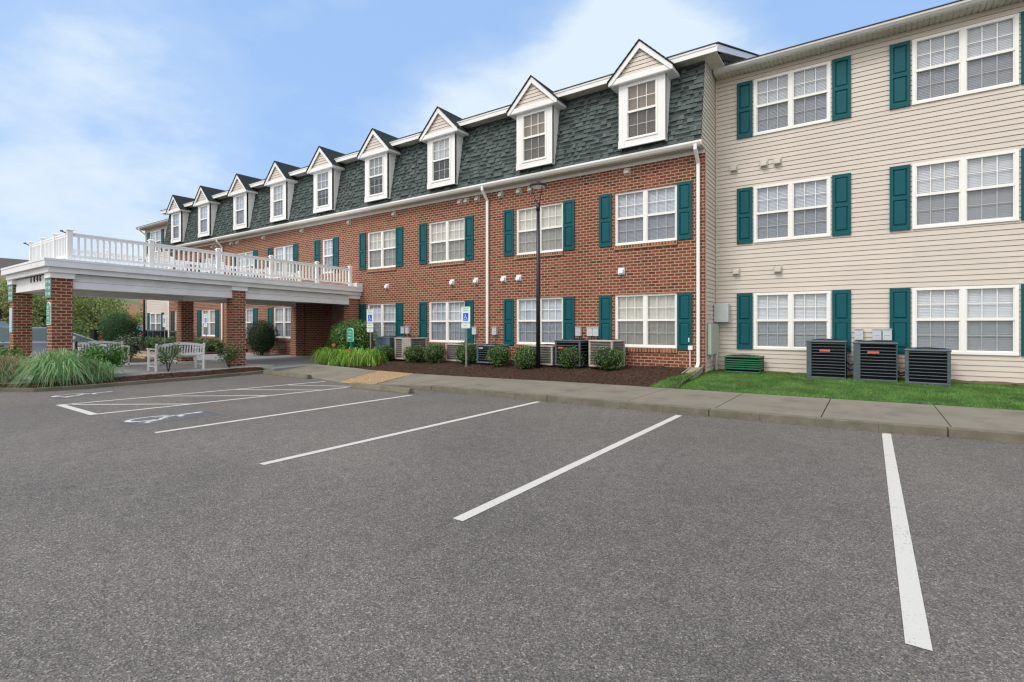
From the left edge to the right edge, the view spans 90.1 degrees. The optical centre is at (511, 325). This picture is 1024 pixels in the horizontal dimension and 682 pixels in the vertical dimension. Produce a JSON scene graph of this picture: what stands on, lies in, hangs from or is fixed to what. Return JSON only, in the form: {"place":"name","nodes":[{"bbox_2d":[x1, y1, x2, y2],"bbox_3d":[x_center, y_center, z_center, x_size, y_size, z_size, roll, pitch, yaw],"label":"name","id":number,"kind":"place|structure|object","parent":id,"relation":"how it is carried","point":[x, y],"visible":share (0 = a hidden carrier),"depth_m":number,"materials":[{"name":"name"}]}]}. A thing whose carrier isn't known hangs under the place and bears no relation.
{"place":"outdoors","nodes":[
{"label":"outdoors","id":0,"kind":"place"},
{"bbox_2d":[0,273,142,331],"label":"hill","id":1,"kind":"structure","parent":0,"point":[135,304],"depth_m":60.61,"materials":[{"name":"plant"}]},
{"bbox_2d":[0,258,28,272],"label":"building","id":2,"kind":"structure","parent":1,"relation":"on","point":[6,262],"depth_m":78.80,"materials":[{"name":"grey brick"}]},
{"bbox_2d":[0,359,272,383],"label":"patio","id":3,"kind":"structure","parent":0,"point":[136,368],"depth_m":15.96,"materials":[{"name":"concrete"}]},
{"bbox_2d":[0,341,24,357],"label":"leafy shrub","id":4,"kind":"object","parent":3,"relation":"on","point":[2,350],"visible":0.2,"depth_m":13.94,"materials":[{"name":"green plant"}]},
{"bbox_2d":[73,341,129,365],"bbox_3d":[-13.079,0.910,16.299,0.644,0.820,1.330,0,0,35],"label":"park bench","id":5,"kind":"object","parent":3,"relation":"on","point":[91,342],"visible":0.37,"depth_m":16.58,"materials":[{"name":"white wood"}]},
{"bbox_2d":[73,331,132,368],"bbox_3d":[-10.698,0.765,13.407,1.270,1.224,1.271,0,0,35],"label":"leafy shrub","id":6,"kind":"object","parent":3,"relation":"on","point":[101,357],"visible":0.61,"depth_m":13.23,"materials":[{"name":"green plant"}]},
{"bbox_2d":[112,331,146,360],"bbox_3d":[-13.623,0.780,18.195,1.128,1.131,1.097,0,0,35],"label":"variegated shrub","id":7,"kind":"object","parent":3,"relation":"on","point":[135,345],"visible":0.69,"depth_m":18.09,"materials":[{"name":"green plant"}]},
{"bbox_2d":[0,367,263,387],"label":"mulch bed","id":8,"kind":"object","parent":3,"relation":"on","point":[122,378],"visible":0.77,"depth_m":13.02,"materials":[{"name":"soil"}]},
{"bbox_2d":[0,351,34,384],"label":"fountain grass","id":9,"kind":"object","parent":8,"relation":"on","point":[6,362],"depth_m":11.85,"materials":[{"name":"green plant"}]},
{"bbox_2d":[0,344,116,389],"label":"fountain grass","id":10,"kind":"object","parent":8,"relation":"on","point":[59,366],"depth_m":11.92,"materials":[{"name":"green plant"}]},
{"bbox_2d":[55,358,128,382],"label":"fountain grass","id":11,"kind":"object","parent":8,"relation":"on","point":[105,370],"depth_m":12.57,"materials":[{"name":"green plant"}]},
{"bbox_2d":[152,336,183,371],"bbox_3d":[-9.743,0.841,14.528,0.794,1.046,0.744,0,0,35],"label":"rose bush","id":12,"kind":"object","parent":3,"relation":"on","point":[163,357],"visible":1,"depth_m":14.48,"materials":[{"name":"green plant"}]},
{"bbox_2d":[146,342,204,371],"bbox_3d":[-9.955,0.910,15.174,0.644,0.820,1.330,0,0,35],"label":"park bench","id":13,"kind":"object","parent":3,"relation":"on","point":[189,354],"visible":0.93,"depth_m":15.12,"materials":[{"name":"white wood"}]},
{"bbox_2d":[0,228,362,365],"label":"carport","id":14,"kind":"object","parent":3,"relation":"on","point":[71,277],"visible":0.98,"depth_m":15.48,"materials":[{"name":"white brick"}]},
{"bbox_2d":[9,308,12,331],"bbox_3d":[-14.771,-0.150,15.064,0.280,0.720,0.020,0,0,35],"label":"notice board","id":15,"kind":"object","parent":14,"relation":"attached to","point":[10,319],"visible":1,"depth_m":15.02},
{"bbox_2d":[45,278,51,297],"bbox_3d":[-11.734,-0.940,12.933,0.470,0.500,0.024,0,0,35],"label":"unit number sign","id":16,"kind":"object","parent":14,"relation":"attached to","point":[48,287],"visible":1,"depth_m":12.89,"materials":[{"name":"green metal"}]},
{"bbox_2d":[46,302,50,324],"bbox_3d":[-11.710,-0.300,12.916,0.320,0.580,0.029,0,0,35],"label":"arched sign","id":17,"kind":"object","parent":14,"relation":"attached to","point":[48,314],"visible":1,"depth_m":12.88,"materials":[{"name":"metal"}]},
{"bbox_2d":[214,340,242,367],"bbox_3d":[-8.845,0.912,15.970,0.791,0.924,0.819,0,0,35],"label":"rose bush","id":18,"kind":"object","parent":3,"relation":"on","point":[229,354],"visible":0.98,"depth_m":15.89,"materials":[{"name":"green plant"}]},
{"bbox_2d":[136,218,175,329],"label":"wall","id":19,"kind":"structure","parent":0,"point":[156,310],"depth_m":34.35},
{"bbox_2d":[150,313,160,329],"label":"window","id":20,"kind":"structure","parent":19,"relation":"in","point":[155,318],"depth_m":34.41,"materials":[{"name":"white glass"}]},
{"bbox_2d":[150,230,161,252],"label":"window","id":21,"kind":"structure","parent":19,"relation":"in","point":[155,235],"depth_m":34.36,"materials":[{"name":"white glass"}]},
{"bbox_2d":[102,343,226,353],"bbox_3d":[-21.541,1.279,30.605,19.600,0.238,3.470,0,0,35],"label":"mulch bed","id":22,"kind":"object","parent":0,"point":[169,349],"visible":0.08,"depth_m":26.32,"materials":[{"name":"soil"}]},
{"bbox_2d":[96,313,142,344],"bbox_3d":[-23.158,0.338,30.218,2.207,2.137,2.170,0,0,35],"label":"round shrub","id":23,"kind":"object","parent":22,"relation":"on","point":[112,327],"visible":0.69,"depth_m":29.65,"materials":[{"name":"green plant"}]},
{"bbox_2d":[139,259,145,347],"bbox_3d":[-20.972,-1.254,29.151,0.500,5.268,0.500,0,0,35],"label":"lamp post","id":24,"kind":"object","parent":22,"relation":"on","point":[144,322],"visible":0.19,"depth_m":29.11,"materials":[{"name":"black metal"}]},
{"bbox_2d":[155,330,167,338],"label":"air conditioner","id":25,"kind":"object","parent":22,"relation":"on","point":[160,333],"visible":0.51,"depth_m":31.29,"materials":[{"name":"grey metal"}]},
{"bbox_2d":[199,339,225,352],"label":"hedge shrub","id":26,"kind":"object","parent":22,"relation":"on","point":[209,345],"visible":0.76,"depth_m":24.71,"materials":[{"name":"green plant"}]},
{"bbox_2d":[157,353,357,370],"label":"entrance walk","id":27,"kind":"structure","parent":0,"point":[279,362],"depth_m":19.70,"materials":[{"name":"grey concrete"}]},
{"bbox_2d":[246,319,279,354],"bbox_3d":[-11.338,0.542,23.130,1.499,1.687,1.455,0,0,35],"label":"round shrub","id":28,"kind":"object","parent":27,"relation":"on","point":[262,338],"visible":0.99,"depth_m":22.78,"materials":[{"name":"green plant"}]},
{"bbox_2d":[281,365,377,381],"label":"walkway ramp","id":29,"kind":"structure","parent":0,"point":[336,374],"depth_m":15.41,"materials":[{"name":"concrete"}]},
{"bbox_2d":[0,0,956,265],"label":"sky","id":30,"kind":"structure","parent":0,"point":[111,110],"materials":[{"name":"blue"}]},
{"bbox_2d":[319,358,703,388],"bbox_3d":[-1.670,1.229,15.582,13.790,0.326,3.048,0,0,35],"label":"mulch bed","id":31,"kind":"object","parent":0,"point":[539,373],"visible":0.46,"depth_m":13.58,"materials":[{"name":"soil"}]},
{"bbox_2d":[309,347,333,363],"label":"daylily","id":32,"kind":"object","parent":31,"relation":"on","point":[324,355],"visible":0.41,"depth_m":17.76,"materials":[{"name":"green plant"}]},
{"bbox_2d":[316,348,341,364],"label":"daylily","id":33,"kind":"object","parent":31,"relation":"on","point":[331,355],"visible":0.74,"depth_m":17.37,"materials":[{"name":"green plant"}]},
{"bbox_2d":[327,347,353,365],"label":"daylily","id":34,"kind":"object","parent":31,"relation":"on","point":[342,357],"visible":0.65,"depth_m":16.99,"materials":[{"name":"green plant"}]},
{"bbox_2d":[347,328,354,349],"bbox_3d":[-5.559,0.715,17.725,0.340,1.250,0.158,0,0,35],"label":"directional sign","id":35,"kind":"object","parent":31,"relation":"on","point":[350,335],"visible":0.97,"depth_m":17.68,"materials":[{"name":"green metal"}]},
{"bbox_2d":[327,318,376,350],"bbox_3d":[-5.822,0.511,18.781,1.895,1.552,1.711,0,0,35],"label":"round shrub","id":36,"kind":"object","parent":31,"relation":"on","point":[361,336],"visible":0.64,"depth_m":18.31,"materials":[{"name":"green plant"}]},
{"bbox_2d":[342,347,365,365],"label":"daylily","id":37,"kind":"object","parent":31,"relation":"on","point":[354,355],"visible":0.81,"depth_m":16.71,"materials":[{"name":"green plant"}]},
{"bbox_2d":[349,349,388,366],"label":"daylily","id":38,"kind":"object","parent":31,"relation":"on","point":[372,358],"visible":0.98,"depth_m":16.51,"materials":[{"name":"green plant"}]},
{"bbox_2d":[367,309,372,348],"bbox_3d":[-4.897,0.393,17.675,0.340,1.895,0.044,0,0,35],"label":"parking sign","id":39,"kind":"object","parent":31,"relation":"on","point":[370,320],"visible":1,"depth_m":17.67,"materials":[{"name":"metal"}]},
{"bbox_2d":[376,344,394,360],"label":"boxwood","id":40,"kind":"object","parent":31,"relation":"on","point":[387,350],"visible":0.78,"depth_m":17.37,"materials":[{"name":"green plant"}]},
{"bbox_2d":[375,336,401,358],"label":"air conditioner","id":41,"kind":"object","parent":31,"relation":"on","point":[387,340],"visible":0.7,"depth_m":17.89,"materials":[{"name":"grey metal"}]},
{"bbox_2d":[394,337,426,358],"bbox_3d":[-3.492,0.778,17.643,0.804,0.765,0.804,0,0,35],"label":"air conditioner","id":42,"kind":"object","parent":31,"relation":"on","point":[402,343],"visible":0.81,"depth_m":17.41,"materials":[{"name":"beige metal"}]},
{"bbox_2d":[402,345,424,361],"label":"boxwood","id":43,"kind":"object","parent":31,"relation":"on","point":[413,353],"visible":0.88,"depth_m":16.65,"materials":[{"name":"green plant"}]},
{"bbox_2d":[422,343,445,362],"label":"boxwood","id":44,"kind":"object","parent":31,"relation":"on","point":[434,353],"visible":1,"depth_m":16.29,"materials":[{"name":"green plant"}]},
{"bbox_2d":[445,342,476,361],"bbox_3d":[-1.649,0.863,16.683,0.804,0.595,0.724,0,0,35],"label":"air conditioner","id":45,"kind":"object","parent":31,"relation":"on","point":[450,352],"visible":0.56,"depth_m":16.51,"materials":[{"name":"beige metal"}]},
{"bbox_2d":[453,342,477,363],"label":"boxwood","id":46,"kind":"object","parent":31,"relation":"on","point":[471,353],"visible":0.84,"depth_m":15.67,"materials":[{"name":"green plant"}]},
{"bbox_2d":[461,307,469,366],"bbox_3d":[-1.371,0.393,15.267,0.340,1.895,0.044,0,0,35],"label":"parking sign","id":47,"kind":"object","parent":31,"relation":"on","point":[465,317],"visible":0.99,"depth_m":15.26,"materials":[{"name":"metal"}]},
{"bbox_2d":[476,344,509,363],"bbox_3d":[-0.584,0.858,15.693,0.744,0.585,0.744,0,0,35],"label":"air conditioner","id":48,"kind":"object","parent":31,"relation":"on","point":[482,351],"visible":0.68,"depth_m":15.49,"materials":[{"name":"grey metal"}]},
{"bbox_2d":[486,344,511,366],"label":"boxwood","id":49,"kind":"object","parent":31,"relation":"on","point":[499,356],"visible":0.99,"depth_m":14.79,"materials":[{"name":"green plant"}]},
{"bbox_2d":[512,345,540,368],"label":"boxwood","id":50,"kind":"object","parent":31,"relation":"on","point":[524,357],"visible":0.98,"depth_m":14.19,"materials":[{"name":"green plant"}]},
{"bbox_2d":[529,181,546,368],"bbox_3d":[0.731,-1.339,14.259,0.500,5.338,0.500,0,0,35],"label":"lamp post","id":51,"kind":"object","parent":31,"relation":"on","point":[538,185],"visible":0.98,"depth_m":14.21,"materials":[{"name":"black metal"}]},
{"bbox_2d":[528,344,554,365],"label":"air conditioner","id":52,"kind":"object","parent":31,"relation":"on","point":[547,354],"visible":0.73,"depth_m":14.46,"materials":[{"name":"beige metal"}]},
{"bbox_2d":[554,339,588,366],"bbox_3d":[1.726,0.748,14.320,0.824,0.745,0.764,0,0,35],"label":"air conditioner","id":53,"kind":"object","parent":31,"relation":"on","point":[582,344],"visible":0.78,"depth_m":14.06,"materials":[{"name":"grey metal"}]},
{"bbox_2d":[556,345,587,367],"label":"boxwood","id":54,"kind":"object","parent":31,"relation":"on","point":[569,357],"visible":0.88,"depth_m":13.84,"materials":[{"name":"green plant"}]},
{"bbox_2d":[588,339,624,367],"bbox_3d":[2.563,0.738,13.807,0.744,0.745,0.744,0,0,39],"label":"air conditioner","id":55,"kind":"object","parent":31,"relation":"on","point":[611,344],"visible":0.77,"depth_m":13.64,"materials":[{"name":"beige metal"}]},
{"bbox_2d":[589,344,625,369],"bbox_3d":[2.546,0.854,13.511,0.948,0.706,0.889,0,0,35],"label":"boxwood","id":56,"kind":"object","parent":31,"relation":"on","point":[606,358],"visible":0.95,"depth_m":13.26,"materials":[{"name":"green plant"}]},
{"bbox_2d":[0,357,1023,681],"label":"parking lot","id":57,"kind":"structure","parent":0,"point":[694,549],"depth_m":3.47,"materials":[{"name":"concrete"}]},
{"bbox_2d":[0,327,116,362],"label":"silver car","id":58,"kind":"object","parent":57,"relation":"on","point":[39,338],"visible":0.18,"depth_m":16.77,"materials":[{"name":"paint"}]},
{"bbox_2d":[57,404,96,414],"bbox_3d":[-7.707,1.486,9.034,1.870,0.001,0.120,0,0,35],"label":"access aisle marking","id":59,"kind":"object","parent":57,"relation":"on","point":[77,409],"visible":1,"depth_m":9.01,"materials":[{"name":"white paint"}]},
{"bbox_2d":[47,390,122,398],"bbox_3d":[-9.180,1.487,11.019,0.860,0.001,1.161,0,0,35],"label":"emblem backing","id":60,"kind":"object","parent":57,"relation":"on","point":[106,392],"visible":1,"depth_m":10.97,"materials":[{"name":"asphalt"}]},
{"bbox_2d":[116,409,218,425],"bbox_3d":[-5.551,1.487,8.303,0.860,0.001,1.235,0,0,35],"label":"emblem backing","id":61,"kind":"object","parent":57,"relation":"on","point":[202,413],"visible":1,"depth_m":8.24,"materials":[{"name":"paint"}]},
{"bbox_2d":[124,412,199,422],"bbox_3d":[-5.648,1.484,8.312,0.538,0.001,1.078,0,0,17],"label":"wheelchair emblem","id":62,"kind":"object","parent":61,"relation":"on","point":[160,418],"visible":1,"depth_m":8.13,"materials":[{"name":"white paint"}]},
{"bbox_2d":[72,385,321,404],"bbox_3d":[-6.039,1.486,10.986,1.762,0.001,5.022,0,0,39],"label":"access aisle marking","id":63,"kind":"object","parent":57,"relation":"on","point":[232,395],"visible":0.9,"depth_m":10.80,"materials":[{"name":"white paint"}]},
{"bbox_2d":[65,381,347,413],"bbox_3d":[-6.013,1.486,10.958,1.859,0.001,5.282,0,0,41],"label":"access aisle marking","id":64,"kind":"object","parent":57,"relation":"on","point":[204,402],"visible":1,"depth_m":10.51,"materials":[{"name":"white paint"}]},
{"bbox_2d":[155,395,410,432],"bbox_3d":[-3.539,1.486,8.972,0.100,0.001,4.721,0,0,36],"label":"parking line","id":65,"kind":"object","parent":57,"relation":"on","point":[273,415],"visible":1,"depth_m":8.41,"materials":[{"name":"white paint"}]},
{"bbox_2d":[263,370,311,378],"bbox_3d":[-6.610,1.431,14.968,2.500,0.119,0.173,0,0,38],"label":"wheel stop","id":66,"kind":"object","parent":57,"relation":"on","point":[291,374],"visible":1,"depth_m":14.79,"materials":[{"name":"concrete"}]},
{"bbox_2d":[350,382,413,393],"bbox_3d":[-3.007,1.431,11.701,1.950,0.119,0.173,0,0,34],"label":"wheel stop","id":67,"kind":"object","parent":57,"relation":"on","point":[396,389],"visible":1,"depth_m":11.57,"materials":[{"name":"concrete"}]},
{"bbox_2d":[259,401,537,464],"bbox_3d":[-1.082,1.486,7.704,0.100,0.001,5.500,0,0,36],"label":"parking line","id":68,"kind":"object","parent":57,"relation":"on","point":[309,453],"visible":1,"depth_m":6.76,"materials":[{"name":"white paint"}]},
{"bbox_2d":[453,415,681,520],"bbox_3d":[1.173,1.486,6.174,0.100,0.001,5.540,0,0,35],"label":"parking line","id":69,"kind":"object","parent":57,"relation":"on","point":[488,505],"visible":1,"depth_m":5.02,"materials":[{"name":"white paint"}]},
{"bbox_2d":[882,433,932,650],"bbox_3d":[3.510,1.486,4.690,0.100,0.001,5.690,0,0,35],"label":"parking line","id":70,"kind":"object","parent":57,"relation":"on","point":[916,629],"visible":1,"depth_m":3.16,"materials":[{"name":"white paint"}]},
{"bbox_2d":[380,374,1023,432],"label":"sidewalk","id":71,"kind":"structure","parent":0,"point":[972,417],"depth_m":9.06,"materials":[{"name":"concrete"}]},
{"bbox_2d":[650,370,1023,409],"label":"lawn","id":72,"kind":"structure","parent":0,"point":[742,390],"depth_m":10.21,"materials":[{"name":"green plant"}]},
{"bbox_2d":[682,366,702,379],"bbox_3d":[4.328,1.195,12.443,0.345,0.340,0.964,0,0,37],"label":"splash block","id":73,"kind":"object","parent":72,"relation":"on","point":[690,369],"depth_m":12.55,"materials":[{"name":"concrete"}]},
{"bbox_2d":[724,354,764,373],"bbox_3d":[5.913,0.978,13.012,0.864,0.465,0.690,0,0,35],"label":"louvred unit","id":74,"kind":"object","parent":72,"relation":"on","point":[741,363],"visible":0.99,"depth_m":12.81,"materials":[{"name":"green metal"}]},
{"bbox_2d":[806,339,846,379],"bbox_3d":[7.312,0.768,11.873,0.784,0.905,0.724,0,0,35],"label":"air conditioner","id":75,"kind":"object","parent":72,"relation":"on","point":[827,358],"visible":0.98,"depth_m":11.60,"materials":[{"name":"grey metal"}]},
{"bbox_2d":[714,369,1023,384],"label":"bare soil strip","id":76,"kind":"object","parent":72,"relation":"on","point":[984,382],"visible":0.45,"depth_m":10.69,"materials":[{"name":"brown soil"}]},
{"bbox_2d":[853,340,897,382],"bbox_3d":[8.046,0.778,11.335,0.804,0.885,0.724,0,0,35],"label":"air conditioner","id":77,"kind":"object","parent":72,"relation":"on","point":[875,360],"visible":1,"depth_m":11.06,"materials":[{"name":"grey metal"}]},
{"bbox_2d":[904,347,951,385],"bbox_3d":[8.780,0.848,10.796,0.764,0.765,0.724,0,0,40],"label":"air conditioner","id":78,"kind":"object","parent":72,"relation":"on","point":[928,365],"visible":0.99,"depth_m":10.54,"materials":[{"name":"grey metal"}]},
{"bbox_2d":[707,0,1023,382],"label":"wall","id":79,"kind":"structure","parent":0,"point":[870,182],"depth_m":11.68,"materials":[{"name":"beige plastic"}]},
{"bbox_2d":[754,291,830,350],"bbox_3d":[7.027,-0.105,12.852,1.690,1.450,0.333,0,0,35],"label":"window","id":80,"kind":"structure","parent":79,"relation":"in","point":[782,320],"depth_m":12.74,"materials":[{"name":"white glass"}]},
{"bbox_2d":[754,176,830,242],"bbox_3d":[7.027,-2.855,12.852,1.690,1.450,0.333,0,0,35],"label":"window","id":81,"kind":"structure","parent":79,"relation":"in","point":[799,209],"depth_m":12.72,"materials":[{"name":"white glass"}]},
{"bbox_2d":[754,60,830,135],"bbox_3d":[7.027,-5.615,12.852,1.690,1.450,0.333,0,0,35],"label":"window","id":82,"kind":"structure","parent":79,"relation":"in","point":[801,97],"depth_m":12.73,"materials":[{"name":"white glass"}]},
{"bbox_2d":[912,284,1018,355],"bbox_3d":[9.682,-0.105,10.994,1.710,1.450,0.333,0,0,35],"label":"window","id":83,"kind":"structure","parent":79,"relation":"in","point":[969,320],"depth_m":10.86,"materials":[{"name":"white glass"}]},
{"bbox_2d":[912,149,1018,228],"bbox_3d":[9.682,-2.855,10.994,1.710,1.450,0.333,0,0,35],"label":"window","id":84,"kind":"structure","parent":79,"relation":"in","point":[981,188],"depth_m":10.86,"materials":[{"name":"white glass"}]},
{"bbox_2d":[912,13,1018,105],"bbox_3d":[9.682,-5.615,10.994,1.710,1.450,0.333,0,0,35],"label":"window","id":85,"kind":"structure","parent":79,"relation":"in","point":[983,56],"depth_m":10.87,"materials":[{"name":"white glass"}]},
{"label":"ground","id":86,"kind":"structure","parent":0,"visible":0},
{"bbox_2d":[0,278,46,326],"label":"tree","id":87,"kind":"object","parent":86,"relation":"on","point":[5,314],"visible":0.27,"depth_m":39.97,"materials":[{"name":"green plant"}]},
{"bbox_2d":[2,294,87,334],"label":"tree","id":88,"kind":"object","parent":86,"relation":"on","point":[44,321],"visible":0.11,"depth_m":42.76,"materials":[{"name":"green plant"}]},
{"bbox_2d":[44,296,133,337],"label":"tree","id":89,"kind":"object","parent":86,"relation":"on","point":[93,313],"visible":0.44,"depth_m":44.41,"materials":[{"name":"green plant"}]},
{"bbox_2d":[89,329,100,340],"bbox_3d":[-30.555,0.890,37.607,0.900,1.200,0.640,0,0,35],"label":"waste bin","id":90,"kind":"object","parent":86,"relation":"on","point":[93,334],"visible":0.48,"depth_m":37.31,"materials":[{"name":"black metal"}]},
{"bbox_2d":[73,303,127,337],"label":"tree","id":91,"kind":"object","parent":86,"relation":"on","point":[83,325],"visible":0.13,"depth_m":48.88,"materials":[{"name":"green plant"}]},
{"bbox_2d":[0,370,263,391],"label":"bed kerb","id":92,"kind":"structure","parent":86,"relation":"on","point":[59,388],"depth_m":12.59,"materials":[{"name":"concrete"}]},
{"bbox_2d":[339,371,413,383],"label":"curb ramp","id":93,"kind":"structure","parent":86,"relation":"on","point":[377,377],"depth_m":13.87,"materials":[{"name":"beige concrete"}]},
{"bbox_2d":[160,39,758,372],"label":"brick building","id":94,"kind":"structure","parent":86,"relation":"on","point":[428,232],"depth_m":16.07,"materials":[{"name":"red brick"}]},
{"bbox_2d":[202,310,214,335],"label":"window","id":95,"kind":"structure","parent":94,"relation":"in","point":[210,313],"depth_m":27.89,"materials":[{"name":"white glass"}]},
{"bbox_2d":[237,251,252,276],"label":"window","id":96,"kind":"structure","parent":94,"relation":"in","point":[250,252],"depth_m":25.70,"materials":[{"name":"white glass"}]},
{"bbox_2d":[246,308,252,332],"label":"window","id":97,"kind":"structure","parent":94,"relation":"in","point":[249,311],"depth_m":25.58,"materials":[{"name":"white glass"}]},
{"bbox_2d":[274,307,290,337],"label":"window","id":98,"kind":"structure","parent":94,"relation":"in","point":[282,315],"depth_m":23.75,"materials":[{"name":"white glass"}]},
{"bbox_2d":[274,245,292,277],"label":"window","id":99,"kind":"structure","parent":94,"relation":"in","point":[283,252],"depth_m":23.72,"materials":[{"name":"white glass"}]},
{"bbox_2d":[323,238,332,273],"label":"window","id":100,"kind":"structure","parent":94,"relation":"in","point":[328,243],"depth_m":21.92,"materials":[{"name":"white glass"}]},
{"bbox_2d":[368,303,395,339],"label":"window","id":101,"kind":"structure","parent":94,"relation":"in","point":[384,315],"depth_m":19.82,"materials":[{"name":"white glass"}]},
{"bbox_2d":[368,228,395,268],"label":"window","id":102,"kind":"structure","parent":94,"relation":"in","point":[381,244],"depth_m":19.85,"materials":[{"name":"white glass"}]},
{"bbox_2d":[429,301,464,342],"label":"window","id":103,"kind":"structure","parent":94,"relation":"in","point":[445,322],"depth_m":17.92,"materials":[{"name":"white glass"}]},
{"bbox_2d":[429,218,464,263],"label":"window","id":104,"kind":"structure","parent":94,"relation":"in","point":[446,238],"depth_m":17.90,"materials":[{"name":"white glass"}]},
{"bbox_2d":[516,297,562,344],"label":"window","id":105,"kind":"structure","parent":94,"relation":"in","point":[551,309],"depth_m":15.72,"materials":[{"name":"white glass"}]},
{"bbox_2d":[516,202,562,254],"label":"window","id":106,"kind":"structure","parent":94,"relation":"in","point":[551,215],"depth_m":15.72,"materials":[{"name":"white glass"}]},
{"bbox_2d":[615,293,676,347],"bbox_3d":[3.681,-0.120,13.913,1.730,1.440,0.333,0,0,35],"label":"window","id":107,"kind":"structure","parent":94,"relation":"in","point":[641,320],"depth_m":13.79,"materials":[{"name":"white glass"}]},
{"bbox_2d":[615,184,676,245],"bbox_3d":[3.681,-2.940,13.913,1.730,1.460,0.333,0,0,35],"label":"window","id":108,"kind":"structure","parent":94,"relation":"in","point":[649,215],"depth_m":13.79,"materials":[{"name":"white glass"}]},
{"bbox_2d":[376,384,1023,443],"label":"kerb","id":109,"kind":"structure","parent":86,"relation":"on","point":[959,432],"depth_m":7.93,"materials":[{"name":"concrete"}]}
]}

